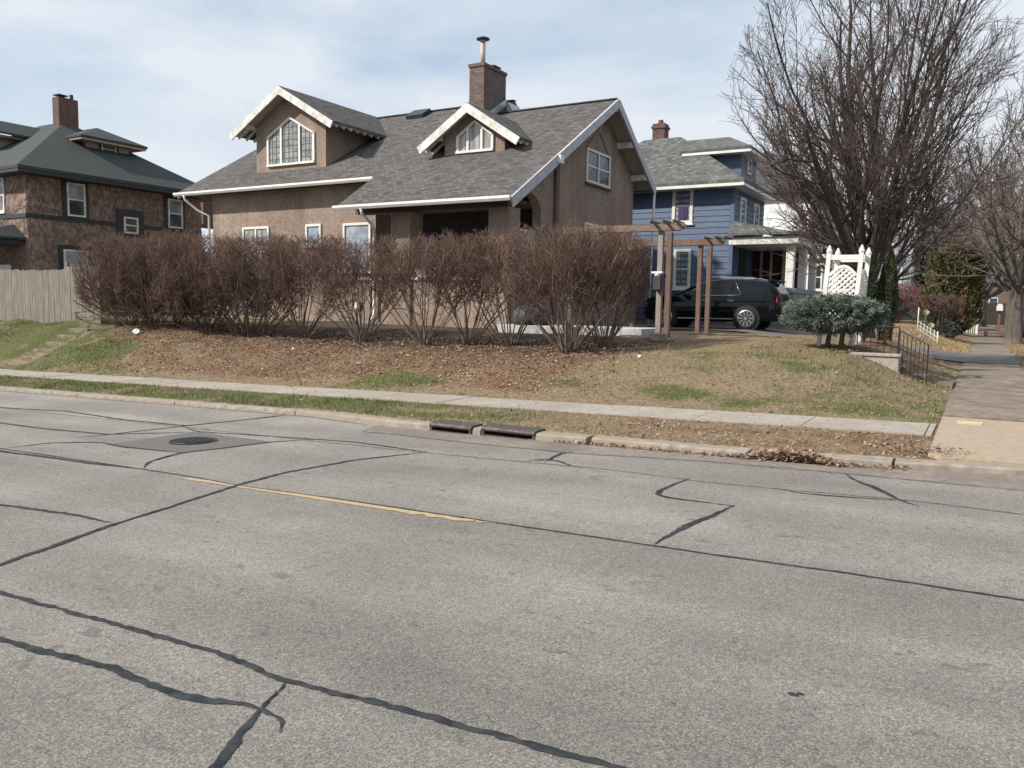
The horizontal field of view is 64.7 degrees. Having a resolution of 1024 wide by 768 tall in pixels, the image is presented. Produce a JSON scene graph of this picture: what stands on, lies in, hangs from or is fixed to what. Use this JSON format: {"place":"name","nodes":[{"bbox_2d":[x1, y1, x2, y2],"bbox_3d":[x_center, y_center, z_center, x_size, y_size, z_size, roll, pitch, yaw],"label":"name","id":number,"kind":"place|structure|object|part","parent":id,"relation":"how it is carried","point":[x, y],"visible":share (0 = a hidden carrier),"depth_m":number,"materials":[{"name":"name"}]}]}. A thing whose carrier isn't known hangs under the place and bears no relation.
{"place":"outdoors","nodes":[
{"label":"outdoors","id":0,"kind":"place"},
{"bbox_2d":[354,302,361,324],"bbox_3d":[-4.838,-2.177,25.501,0.245,0.818,0.322,4,6,30],"label":"yard light","id":1,"kind":"object","parent":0,"point":[356,307],"visible":0.53,"depth_m":25.42,"materials":[{"name":"metal"}]},
{"bbox_2d":[0,369,935,435],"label":"sidewalk","id":2,"kind":"structure","parent":0,"point":[892,427],"depth_m":12.90,"materials":[{"name":"concrete"}]},
{"bbox_2d":[0,391,1023,767],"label":"road","id":3,"kind":"structure","parent":0,"point":[248,589],"depth_m":4.47,"materials":[{"name":"grey asphalt"}]},
{"bbox_2d":[169,437,217,444],"bbox_3d":[-4.051,0.720,10.285,0.580,0.020,0.580,4,6,30],"label":"manhole cover","id":4,"kind":"object","parent":3,"relation":"on","point":[191,440],"visible":1,"depth_m":10.23,"materials":[{"name":"black metal"}]},
{"bbox_2d":[369,425,1023,489],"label":"gutter pan","id":5,"kind":"object","parent":3,"relation":"on","point":[1015,482],"visible":0.97,"depth_m":8.91,"materials":[{"name":"concrete"}]},
{"bbox_2d":[429,419,482,433],"bbox_3d":[-0.780,0.608,11.107,0.690,0.155,0.330,4,6,30],"label":"storm drain","id":6,"kind":"object","parent":5,"relation":"on","point":[451,426],"visible":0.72,"depth_m":11.06,"materials":[{"name":"metal"}]},
{"bbox_2d":[481,423,544,439],"bbox_3d":[0.006,0.646,10.649,0.810,0.155,0.330,4,6,30],"label":"storm drain","id":7,"kind":"object","parent":5,"relation":"on","point":[507,431],"visible":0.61,"depth_m":10.61,"materials":[{"name":"metal"}]},
{"bbox_2d":[552,438,1000,468],"bbox_3d":[2.735,0.727,9.073,4.900,0.298,1.078,2,6,15],"label":"leaf drift","id":8,"kind":"object","parent":5,"relation":"on","point":[774,455],"visible":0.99,"depth_m":8.78,"materials":[{"name":"brown plant"}]},
{"bbox_2d":[0,309,1023,467],"bbox_3d":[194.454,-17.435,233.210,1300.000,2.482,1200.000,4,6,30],"label":"ground","id":9,"kind":"structure","parent":0,"point":[25,345],"depth_m":15.79,"materials":[{"name":"green plant"}]},
{"bbox_2d":[0,262,100,323],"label":"wood fence","id":10,"kind":"object","parent":9,"relation":"on","point":[45,296],"visible":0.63,"depth_m":26.25,"materials":[{"name":"beige wood"}]},
{"bbox_2d":[8,328,94,364],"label":"concrete steps","id":11,"kind":"structure","parent":9,"relation":"on","point":[52,343],"depth_m":23.69,"materials":[{"name":"beige concrete"}]},
{"bbox_2d":[0,93,212,314],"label":"brick house","id":12,"kind":"structure","parent":9,"relation":"on","point":[66,183],"depth_m":37.56,"materials":[{"name":"brick"}]},
{"bbox_2d":[0,177,5,213],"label":"window","id":13,"kind":"structure","parent":12,"relation":"in","point":[2,186],"depth_m":35.64,"materials":[{"name":"white paint"}]},
{"bbox_2d":[0,265,11,269],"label":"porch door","id":14,"kind":"structure","parent":12,"relation":"in","point":[6,267],"depth_m":35.84,"materials":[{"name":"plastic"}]},
{"bbox_2d":[66,182,85,217],"bbox_3d":[-19.743,-8.333,36.630,0.090,1.500,0.850,4,6,30],"label":"window","id":15,"kind":"structure","parent":12,"relation":"in","point":[76,196],"depth_m":36.63,"materials":[{"name":"grey glass"}]},
{"bbox_2d":[63,249,88,266],"bbox_3d":[-19.845,-5.415,36.827,0.090,1.350,1.150,4,6,30],"label":"window","id":16,"kind":"structure","parent":12,"relation":"in","point":[68,255],"depth_m":36.65,"materials":[{"name":"grey glass"}]},
{"bbox_2d":[123,217,138,233],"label":"window","id":17,"kind":"structure","parent":12,"relation":"in","point":[130,223],"depth_m":39.04,"materials":[{"name":"white paint"}]},
{"bbox_2d":[167,198,182,228],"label":"window","id":18,"kind":"structure","parent":12,"relation":"in","point":[175,207],"depth_m":41.11,"materials":[{"name":"grey glass"}]},
{"bbox_2d":[72,232,182,329],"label":"bare shrub","id":19,"kind":"object","parent":9,"relation":"on","point":[95,279],"visible":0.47,"depth_m":23.35,"materials":[{"name":"brown plant"}]},
{"bbox_2d":[132,328,140,333],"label":"plastic litter","id":20,"kind":"object","parent":9,"relation":"on","point":[136,331],"visible":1,"depth_m":22.69,"materials":[{"name":"white plastic"}]},
{"bbox_2d":[103,228,215,327],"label":"bare shrub","id":21,"kind":"object","parent":9,"relation":"on","point":[126,268],"visible":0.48,"depth_m":22.95,"materials":[{"name":"brown plant"}]},
{"bbox_2d":[145,228,260,331],"bbox_3d":[-8.811,-2.836,23.289,3.092,3.243,3.046,4,6,30],"label":"bare shrub","id":22,"kind":"object","parent":9,"relation":"on","point":[166,281],"visible":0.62,"depth_m":22.55,"materials":[{"name":"brown plant"}]},
{"bbox_2d":[193,231,303,336],"bbox_3d":[-7.398,-2.824,22.820,2.982,2.968,3.014,4,6,30],"label":"bare shrub","id":23,"kind":"object","parent":9,"relation":"on","point":[224,278],"visible":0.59,"depth_m":22.17,"materials":[{"name":"brown plant"}]},
{"bbox_2d":[236,231,360,337],"bbox_3d":[-5.737,-2.657,22.069,3.290,2.917,3.272,4,6,30],"label":"bare shrub","id":24,"kind":"object","parent":9,"relation":"on","point":[287,272],"visible":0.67,"depth_m":21.57,"materials":[{"name":"brown plant"}]},
{"bbox_2d":[292,231,421,342],"bbox_3d":[-3.945,-2.464,20.920,3.397,2.881,3.236,4,6,30],"label":"bare shrub","id":25,"kind":"object","parent":9,"relation":"on","point":[359,268],"visible":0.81,"depth_m":20.58,"materials":[{"name":"brown plant"}]},
{"bbox_2d":[173,36,656,328],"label":"stucco house","id":26,"kind":"structure","parent":9,"relation":"on","point":[487,156],"depth_m":29.78,"materials":[{"name":"brown paint"}]},
{"bbox_2d":[242,226,269,275],"bbox_3d":[-10.285,-5.306,32.522,1.500,2.000,0.090,4,6,30],"label":"window","id":27,"kind":"structure","parent":26,"relation":"in","point":[262,230],"depth_m":32.41,"materials":[{"name":"white paint"}]},
{"bbox_2d":[249,303,265,315],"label":"window","id":28,"kind":"structure","parent":26,"relation":"in","point":[253,310],"depth_m":32.81,"materials":[{"name":"grey glass"}]},
{"bbox_2d":[305,224,321,247],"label":"window","id":29,"kind":"structure","parent":26,"relation":"in","point":[310,229],"depth_m":30.89,"materials":[{"name":"white paint"}]},
{"bbox_2d":[343,222,370,272],"bbox_3d":[-5.734,-5.016,29.849,1.450,1.840,0.140,4,6,30],"label":"window","id":30,"kind":"structure","parent":26,"relation":"in","point":[360,231],"depth_m":29.79,"materials":[{"name":"white glass"}]},
{"bbox_2d":[423,232,438,263],"bbox_3d":[-3.114,-4.475,29.613,1.000,2.140,0.075,4,6,30],"label":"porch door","id":31,"kind":"structure","parent":26,"relation":"in","point":[426,234],"depth_m":29.39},
{"bbox_2d":[583,222,607,280],"bbox_3d":[3.079,-4.810,29.832,0.090,2.100,2.050,4,6,30],"label":"window","id":32,"kind":"structure","parent":26,"relation":"in","point":[589,224],"depth_m":29.33,"materials":[{"name":"white paint"}]},
{"bbox_2d":[585,147,611,190],"bbox_3d":[3.173,-7.832,29.560,0.140,1.270,2.190,4,6,30],"label":"window","id":33,"kind":"structure","parent":26,"relation":"in","point":[598,164],"depth_m":29.51,"materials":[{"name":"grey glass"}]},
{"bbox_2d":[368,231,481,345],"bbox_3d":[-2.196,-2.313,19.844,2.884,2.847,2.852,4,6,30],"label":"bare shrub","id":34,"kind":"object","parent":9,"relation":"on","point":[402,267],"visible":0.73,"depth_m":19.34,"materials":[{"name":"brown plant"}]},
{"bbox_2d":[7,376,924,458],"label":"verge leaves","id":35,"kind":"object","parent":9,"relation":"on","point":[865,442],"visible":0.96,"depth_m":10.03,"materials":[{"name":"brown plant"}]},
{"bbox_2d":[420,227,522,344],"bbox_3d":[-1.033,-2.337,19.660,2.578,2.897,2.577,4,6,30],"label":"bare shrub","id":36,"kind":"object","parent":9,"relation":"on","point":[465,339],"visible":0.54,"depth_m":19.23,"materials":[{"name":"brown plant"}]},
{"bbox_2d":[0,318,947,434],"bbox_3d":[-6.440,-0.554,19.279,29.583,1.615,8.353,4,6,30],"label":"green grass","id":37,"kind":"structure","parent":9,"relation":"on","point":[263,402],"depth_m":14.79,"materials":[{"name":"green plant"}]},
{"bbox_2d":[453,225,565,346],"bbox_3d":[-0.078,-2.272,19.101,2.651,2.885,2.650,4,6,30],"label":"bare shrub","id":38,"kind":"object","parent":9,"relation":"on","point":[497,274],"visible":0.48,"depth_m":18.79,"materials":[{"name":"brown plant"}]},
{"bbox_2d":[0,386,1023,475],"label":"kerb","id":39,"kind":"structure","parent":9,"relation":"on","point":[969,467],"depth_m":9.98,"materials":[{"name":"concrete"}]},
{"bbox_2d":[2,322,1023,419],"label":"fallen leaves","id":40,"kind":"object","parent":9,"relation":"on","point":[426,350],"visible":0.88,"depth_m":18.85,"materials":[{"name":"brown plant"}]},
{"bbox_2d":[500,219,642,352],"bbox_3d":[1.218,-2.094,17.549,3.059,2.938,2.997,-2,7,-32],"label":"bare shrub","id":41,"kind":"object","parent":9,"relation":"on","point":[566,286],"visible":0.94,"depth_m":17.15,"materials":[{"name":"brown plant"}]},
{"bbox_2d":[561,229,651,347],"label":"bare shrub","id":42,"kind":"object","parent":9,"relation":"on","point":[604,341],"visible":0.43,"depth_m":17.66,"materials":[{"name":"brown plant"}]},
{"bbox_2d":[563,219,731,336],"bbox_3d":[3.884,-2.684,22.483,3.250,3.120,5.220,4,6,30],"label":"pergola","id":43,"kind":"object","parent":9,"relation":"on","point":[669,242],"visible":0.53,"depth_m":20.36,"materials":[{"name":"orange wood"}]},
{"bbox_2d":[651,271,664,289],"bbox_3d":[3.599,-2.556,19.981,0.280,0.440,0.196,4,6,30],"label":"post box","id":44,"kind":"object","parent":43,"relation":"attached to","point":[657,282],"visible":1,"depth_m":19.92,"materials":[{"name":"white paint"}]},
{"bbox_2d":[650,333,667,340],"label":"timber block","id":45,"kind":"structure","parent":9,"relation":"on","point":[659,336],"depth_m":19.36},
{"bbox_2d":[629,120,822,324],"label":"blue house","id":46,"kind":"structure","parent":9,"relation":"on","point":[700,192],"depth_m":35.68,"materials":[{"name":"blue wood"}]},
{"bbox_2d":[672,249,690,290],"bbox_3d":[7.516,-5.052,35.794,0.910,1.820,0.140,4,6,30],"label":"window","id":47,"kind":"structure","parent":46,"relation":"in","point":[676,251],"depth_m":35.80,"materials":[{"name":"white paint"}]},
{"bbox_2d":[672,190,693,224],"bbox_3d":[7.499,-7.798,35.565,1.060,1.630,0.140,4,6,30],"label":"window","id":48,"kind":"structure","parent":46,"relation":"in","point":[689,220],"depth_m":35.51,"materials":[{"name":"white paint"}]},
{"bbox_2d":[738,248,746,276],"bbox_3d":[10.281,-5.152,36.187,0.100,2.000,1.000,4,6,30],"label":"porch door","id":49,"kind":"structure","parent":46,"relation":"in","point":[742,252],"depth_m":36.01,"materials":[{"name":"black wood"}]},
{"bbox_2d":[739,196,746,222],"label":"window","id":50,"kind":"structure","parent":46,"relation":"in","point":[741,198],"depth_m":35.73,"materials":[{"name":"white paint"}]},
{"bbox_2d":[753,203,759,236],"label":"window","id":51,"kind":"structure","parent":46,"relation":"in","point":[758,209],"depth_m":37.83,"materials":[{"name":"white paint"}]},
{"bbox_2d":[756,152,852,316],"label":"white house","id":52,"kind":"structure","parent":9,"relation":"on","point":[819,275],"depth_m":44.57,"materials":[{"name":"white wood"}]},
{"bbox_2d":[816,264,822,291],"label":"window","id":53,"kind":"structure","parent":52,"relation":"in","point":[819,276],"depth_m":43.72,"materials":[{"name":"white paint"}]},
{"bbox_2d":[808,309,817,316],"bbox_3d":[11.525,-2.719,31.834,1.201,1.080,1.076,4,6,30],"label":"evergreen","id":54,"kind":"object","parent":9,"relation":"on","point":[811,313],"visible":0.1,"depth_m":31.36,"materials":[{"name":"green plant"}]},
{"bbox_2d":[777,291,892,349],"bbox_3d":[6.364,-1.217,16.001,2.164,1.252,1.462,4,6,30],"label":"clipped juniper","id":55,"kind":"object","parent":9,"relation":"on","point":[863,308],"visible":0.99,"depth_m":15.65,"materials":[{"name":"green plant"}]},
{"bbox_2d":[816,244,871,346],"bbox_3d":[6.886,-1.678,16.782,0.871,2.332,0.954,4,6,30],"label":"garden arbor","id":56,"kind":"object","parent":9,"relation":"on","point":[861,275],"visible":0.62,"depth_m":16.41,"materials":[{"name":"white paint"}]},
{"bbox_2d":[823,150,914,244],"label":"street tree","id":57,"kind":"object","parent":9,"relation":"on","point":[868,202],"visible":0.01,"depth_m":60.54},
{"bbox_2d":[861,243,878,341],"bbox_3d":[8.313,-2.092,18.928,0.487,2.390,0.519,2,6,13],"label":"columnar evergreen","id":58,"kind":"object","parent":9,"relation":"on","point":[873,283],"visible":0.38,"depth_m":18.75,"materials":[{"name":"green plant"}]},
{"bbox_2d":[718,0,1023,337],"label":"bare tree","id":59,"kind":"object","parent":9,"relation":"on","point":[894,206],"visible":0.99,"depth_m":20.23,"materials":[{"name":"brown plant"}]},
{"bbox_2d":[850,352,901,372],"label":"wall","id":60,"kind":"structure","parent":9,"relation":"on","point":[891,361],"depth_m":15.12,"materials":[{"name":"concrete"}]},
{"bbox_2d":[876,245,898,344],"bbox_3d":[8.801,-2.037,18.973,0.465,2.438,0.463,-3,7,-36],"label":"columnar evergreen","id":61,"kind":"object","parent":9,"relation":"on","point":[889,269],"visible":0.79,"depth_m":18.85,"materials":[{"name":"green plant"}]},
{"bbox_2d":[856,326,928,384],"bbox_3d":[7.124,-0.530,15.129,1.305,1.092,0.207,6,8,44],"label":"iron railing","id":62,"kind":"object","parent":9,"relation":"on","point":[898,346],"visible":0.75,"depth_m":14.99,"materials":[{"name":"black metal"}]},
{"bbox_2d":[866,221,926,320],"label":"house","id":63,"kind":"structure","parent":9,"relation":"on","point":[908,314],"depth_m":62.53,"materials":[{"name":"grey"}]},
{"bbox_2d":[908,268,914,289],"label":"window","id":64,"kind":"structure","parent":63,"relation":"in","point":[911,268],"depth_m":62.52,"materials":[{"name":"white paint"}]},
{"bbox_2d":[880,282,921,323],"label":"red shrub","id":65,"kind":"object","parent":9,"relation":"on","point":[902,295],"visible":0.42,"depth_m":39.31,"materials":[{"name":"red plant"}]},
{"bbox_2d":[922,309,928,333],"bbox_3d":[15.911,-2.322,31.134,0.260,1.130,0.062,4,6,30],"label":"garden pinwheel","id":66,"kind":"object","parent":9,"relation":"on","point":[925,312],"visible":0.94,"depth_m":31.11,"materials":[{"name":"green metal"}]},
{"bbox_2d":[900,363,953,388],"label":"entry steps","id":67,"kind":"structure","parent":9,"relation":"on","point":[947,383],"depth_m":15.55,"materials":[{"name":"concrete"}]},
{"bbox_2d":[917,307,937,344],"bbox_3d":[15.874,-2.215,30.896,0.043,1.422,3.654,3,6,16],"label":"picket fence","id":68,"kind":"object","parent":9,"relation":"on","point":[927,328],"visible":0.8,"depth_m":30.96,"materials":[{"name":"white paint"}]},
{"bbox_2d":[908,209,953,320],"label":"dark conifer","id":69,"kind":"object","parent":9,"relation":"on","point":[916,279],"visible":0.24,"depth_m":54.28,"materials":[{"name":"green plant"}]},
{"bbox_2d":[910,293,966,331],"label":"bare bush","id":70,"kind":"object","parent":9,"relation":"on","point":[952,305],"visible":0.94,"depth_m":36.70,"materials":[{"name":"brown plant"}]},
{"bbox_2d":[931,321,962,338],"bbox_3d":[19.445,-2.392,36.235,1.152,0.932,1.132,0,6,-14],"label":"evergreen","id":71,"kind":"object","parent":9,"relation":"on","point":[950,327],"visible":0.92,"depth_m":36.01,"materials":[{"name":"green plant"}]},
{"bbox_2d":[920,233,990,331],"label":"broad evergreen","id":72,"kind":"object","parent":9,"relation":"on","point":[974,298],"visible":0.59,"depth_m":47.02,"materials":[{"name":"green plant"}]},
{"bbox_2d":[903,84,1023,344],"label":"street tree","id":73,"kind":"object","parent":9,"relation":"on","point":[1014,280],"visible":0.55,"depth_m":36.92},
{"bbox_2d":[905,111,1023,339],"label":"street tree","id":74,"kind":"object","parent":9,"relation":"on","point":[1009,332],"visible":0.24,"depth_m":43.64,"materials":[{"name":"brown plant"}]},
{"bbox_2d":[905,181,1023,280],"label":"street tree","id":75,"kind":"object","parent":9,"relation":"on","point":[965,225],"visible":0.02,"depth_m":79.30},
{"bbox_2d":[957,274,972,333],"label":"dark evergreen","id":76,"kind":"object","parent":9,"relation":"on","point":[964,329],"visible":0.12,"depth_m":49.32,"materials":[{"name":"green plant"}]},
{"bbox_2d":[966,321,977,333],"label":"white gate","id":77,"kind":"structure","parent":9,"relation":"on","point":[976,329],"depth_m":54.61,"materials":[{"name":"paint"}]},
{"bbox_2d":[937,130,1023,332],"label":"street tree","id":78,"kind":"object","parent":9,"relation":"on","point":[1007,287],"visible":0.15,"depth_m":59.37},
{"bbox_2d":[967,260,1017,324],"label":"dark house","id":79,"kind":"structure","parent":9,"relation":"on","point":[992,303],"depth_m":99.86,"materials":[{"name":"brown paint"}]},
{"bbox_2d":[989,298,997,302],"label":"window","id":80,"kind":"structure","parent":79,"relation":"in","point":[992,300],"depth_m":100.98,"materials":[{"name":"white paint"}]},
{"bbox_2d":[996,304,1002,334],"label":"mailbox","id":81,"kind":"object","parent":9,"relation":"on","point":[999,308],"visible":0.85,"depth_m":52.96,"materials":[{"name":"white wood"}]},
{"bbox_2d":[1001,335,1023,368],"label":"verge grass","id":82,"kind":"structure","parent":9,"relation":"on","point":[1015,346],"depth_m":31.94,"materials":[{"name":"beige plant"}]},
{"bbox_2d":[0,0,1023,258],"label":"sky","id":83,"kind":"structure","parent":0,"point":[173,79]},
{"bbox_2d":[513,304,550,325],"bbox_3d":[0.555,-1.938,22.581,1.080,0.580,1.080,4,6,30],"label":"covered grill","id":84,"kind":"object","parent":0,"point":[531,322],"visible":0.38,"depth_m":22.18,"materials":[{"name":"grey fabric"}]},
{"bbox_2d":[496,324,663,335],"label":"wall","id":85,"kind":"structure","parent":0,"point":[643,331],"depth_m":21.59,"materials":[{"name":"white concrete"}]},
{"bbox_2d":[589,324,1023,364],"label":"driveway","id":86,"kind":"structure","parent":0,"point":[973,358],"depth_m":26.34,"materials":[{"name":"concrete"}]},
{"bbox_2d":[644,277,789,329],"bbox_3d":[7.367,-2.899,29.257,4.975,1.897,2.340,4,6,30],"label":"parked suv","id":87,"kind":"object","parent":86,"relation":"on","point":[747,303],"visible":0.83,"depth_m":28.09,"materials":[{"name":"black paint"}]},
{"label":"side window","id":88,"kind":"part","parent":87,"relation":"part of","materials":[{"name":"black glass"}]},
{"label":"side window","id":89,"kind":"part","parent":87,"relation":"part of","materials":[{"name":"black glass"}]},
{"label":"side window","id":90,"kind":"part","parent":87,"relation":"part of","materials":[{"name":"black glass"}]},
{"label":"rear window","id":91,"kind":"part","parent":87,"relation":"part of","materials":[{"name":"grey glass"}]},
{"bbox_2d":[799,322,972,353],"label":"golden grass","id":92,"kind":"structure","parent":0,"point":[957,345],"depth_m":31.13,"materials":[{"name":"beige plant"}]},
{"bbox_2d":[928,416,1023,464],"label":"corner pavement","id":93,"kind":"structure","parent":0,"point":[987,441],"depth_m":9.45,"materials":[{"name":"beige concrete"}]},
{"bbox_2d":[943,325,1023,421],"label":"side sidewalk","id":94,"kind":"structure","parent":0,"point":[988,391],"depth_m":15.12,"materials":[{"name":"concrete"}]},
{"bbox_2d":[957,218,1018,326],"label":"street tree","id":95,"kind":"object","parent":94,"relation":"on","point":[987,296],"visible":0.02,"depth_m":85.82,"materials":[{"name":"plant"}]},
{"bbox_2d":[956,192,1022,273],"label":"street tree","id":96,"kind":"object","parent":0,"point":[992,247],"visible":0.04,"depth_m":75.91,"materials":[{"name":"brown plant"}]}
]}

